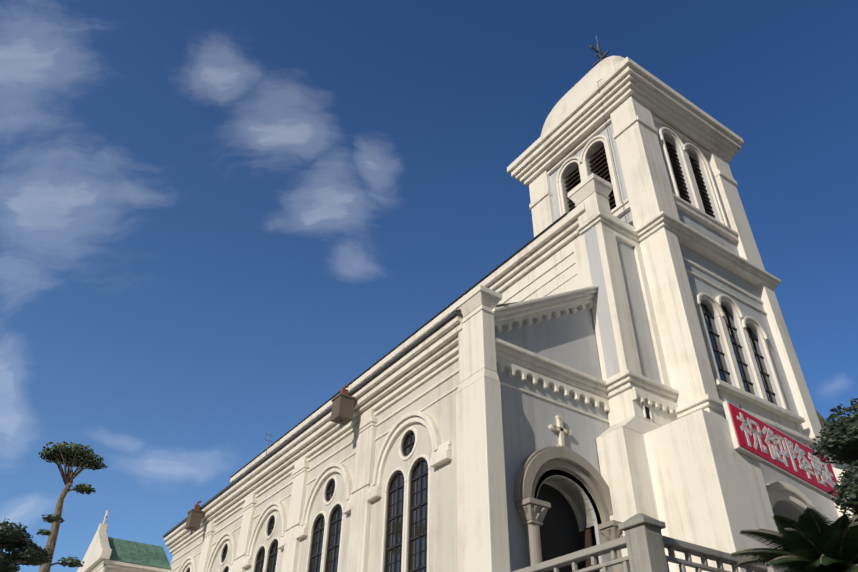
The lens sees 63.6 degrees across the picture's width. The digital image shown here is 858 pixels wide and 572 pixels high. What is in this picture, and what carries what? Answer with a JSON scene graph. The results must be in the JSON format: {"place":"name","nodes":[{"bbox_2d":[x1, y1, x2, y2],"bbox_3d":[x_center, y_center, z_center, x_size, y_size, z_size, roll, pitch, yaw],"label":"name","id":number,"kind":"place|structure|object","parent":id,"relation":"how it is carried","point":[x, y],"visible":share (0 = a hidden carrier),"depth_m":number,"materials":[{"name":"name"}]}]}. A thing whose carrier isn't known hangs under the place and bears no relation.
{"place":"outdoors","nodes":[
{"label":"outdoors","id":0,"kind":"place"},
{"bbox_2d":[0,0,857,571],"label":"sky","id":1,"kind":"structure","parent":0,"point":[217,216],"materials":[{"name":"blue"}]},
{"label":"ground","id":2,"kind":"structure","parent":0,"visible":0},
{"bbox_2d":[0,518,51,571],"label":"tree","id":3,"kind":"object","parent":2,"relation":"on","point":[14,539],"visible":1,"depth_m":18.00,"materials":[{"name":"green plant"}]},
{"bbox_2d":[36,441,107,571],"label":"tree","id":4,"kind":"object","parent":2,"relation":"on","point":[65,455],"visible":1,"depth_m":23.18,"materials":[{"name":"green plant"}]},
{"bbox_2d":[171,359,599,571],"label":"aisle wall","id":5,"kind":"structure","parent":2,"relation":"on","point":[443,522],"depth_m":18.51,"materials":[{"name":"paint"}]},
{"bbox_2d":[224,303,777,571],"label":"window glass","id":6,"kind":"object","parent":5,"relation":"on","point":[425,462],"visible":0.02,"depth_m":20.19,"materials":[{"name":"black glass"}]},
{"bbox_2d":[76,57,857,571],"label":"church","id":7,"kind":"structure","parent":2,"relation":"on","point":[682,467],"depth_m":20.32,"materials":[{"name":"white paint"}]},
{"bbox_2d":[108,537,170,569],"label":"roof","id":8,"kind":"structure","parent":7,"relation":"on","point":[127,551],"depth_m":33.44,"materials":[{"name":"green metal"}]},
{"bbox_2d":[185,393,355,530],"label":"planter boxes","id":9,"kind":"object","parent":7,"relation":"attached to","point":[342,406],"visible":0.98,"depth_m":21.00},
{"bbox_2d":[194,385,348,509],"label":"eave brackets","id":10,"kind":"object","parent":7,"relation":"attached to","point":[343,390],"visible":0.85,"depth_m":21.59,"materials":[{"name":"brown metal"}]},
{"bbox_2d":[163,209,611,537],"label":"church roofs","id":11,"kind":"structure","parent":7,"relation":"on","point":[455,313],"depth_m":24.47,"materials":[{"name":"grey metal"}]},
{"bbox_2d":[190,37,626,534],"bbox_3d":[-2.183,-1.230,31.049,22.828,22.700,8.430,-25,-44,31],"label":"cross and antenna","id":12,"kind":"object","parent":7,"relation":"attached to","point":[601,56],"visible":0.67,"depth_m":33.37,"materials":[{"name":"metal"}]},
{"bbox_2d":[187,305,774,571],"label":"window frames","id":13,"kind":"structure","parent":7,"relation":"in","point":[411,509],"depth_m":18.89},
{"bbox_2d":[540,56,624,136],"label":"dome","id":14,"kind":"structure","parent":7,"relation":"on","point":[580,89],"depth_m":29.29,"materials":[{"name":"white paint"}]},
{"bbox_2d":[537,152,650,571],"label":"dark openings","id":15,"kind":"object","parent":7,"relation":"attached to","point":[559,530],"visible":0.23,"depth_m":16.49,"materials":[{"name":"black"}]},
{"bbox_2d":[583,215,660,382],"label":"recessed wall panels","id":16,"kind":"object","parent":7,"relation":"attached to","point":[644,342],"visible":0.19,"depth_m":20.39,"materials":[{"name":"white paint"}]},
{"bbox_2d":[723,401,839,499],"bbox_3d":[8.986,4.237,17.649,4.260,1.500,0.352,28,-48,-22],"label":"banner","id":17,"kind":"object","parent":7,"relation":"attached to","point":[762,442],"visible":0.98,"depth_m":17.27,"materials":[{"name":"fabric"}]},
{"bbox_2d":[495,305,611,571],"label":"wall","id":18,"kind":"structure","parent":2,"relation":"on","point":[569,340],"depth_m":17.37,"materials":[{"name":"grey paint"}]},
{"bbox_2d":[549,414,571,448],"bbox_3d":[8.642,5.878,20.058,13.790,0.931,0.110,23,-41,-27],"label":"cross","id":19,"kind":"object","parent":18,"relation":"attached to","point":[560,429],"depth_m":17.06,"materials":[{"name":"white stone"}]},
{"bbox_2d":[514,446,623,571],"bbox_3d":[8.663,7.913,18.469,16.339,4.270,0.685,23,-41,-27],"label":"entrance arch","id":20,"kind":"structure","parent":18,"relation":"attached to","point":[531,510],"depth_m":16.03,"materials":[{"name":"beige stone"}]},
{"bbox_2d":[578,529,595,571],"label":"entrance doors","id":21,"kind":"structure","parent":18,"relation":"attached to","point":[585,539],"depth_m":16.38,"materials":[{"name":"brown wood"}]},
{"bbox_2d":[513,513,787,571],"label":"terrace balustrade","id":22,"kind":"object","parent":2,"relation":"on","point":[644,541],"visible":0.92,"depth_m":11.56,"materials":[{"name":"concrete"}]},
{"bbox_2d":[550,120,838,569],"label":"wall","id":23,"kind":"structure","parent":2,"relation":"on","point":[825,506],"depth_m":22.87,"materials":[{"name":"grey cream-white painted plaster"}]},
{"bbox_2d":[564,141,714,215],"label":"louvers","id":24,"kind":"object","parent":23,"relation":"on","point":[677,174],"visible":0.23,"depth_m":26.28,"materials":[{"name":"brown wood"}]},
{"bbox_2d":[731,507,857,571],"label":"fronds","id":25,"kind":"object","parent":2,"relation":"on","point":[810,540],"visible":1,"depth_m":6.40,"materials":[{"name":"green plant"}]},
{"bbox_2d":[809,398,857,518],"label":"foliage","id":26,"kind":"object","parent":2,"relation":"on","point":[839,441],"visible":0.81,"depth_m":10.02,"materials":[{"name":"green plant"}]}
]}

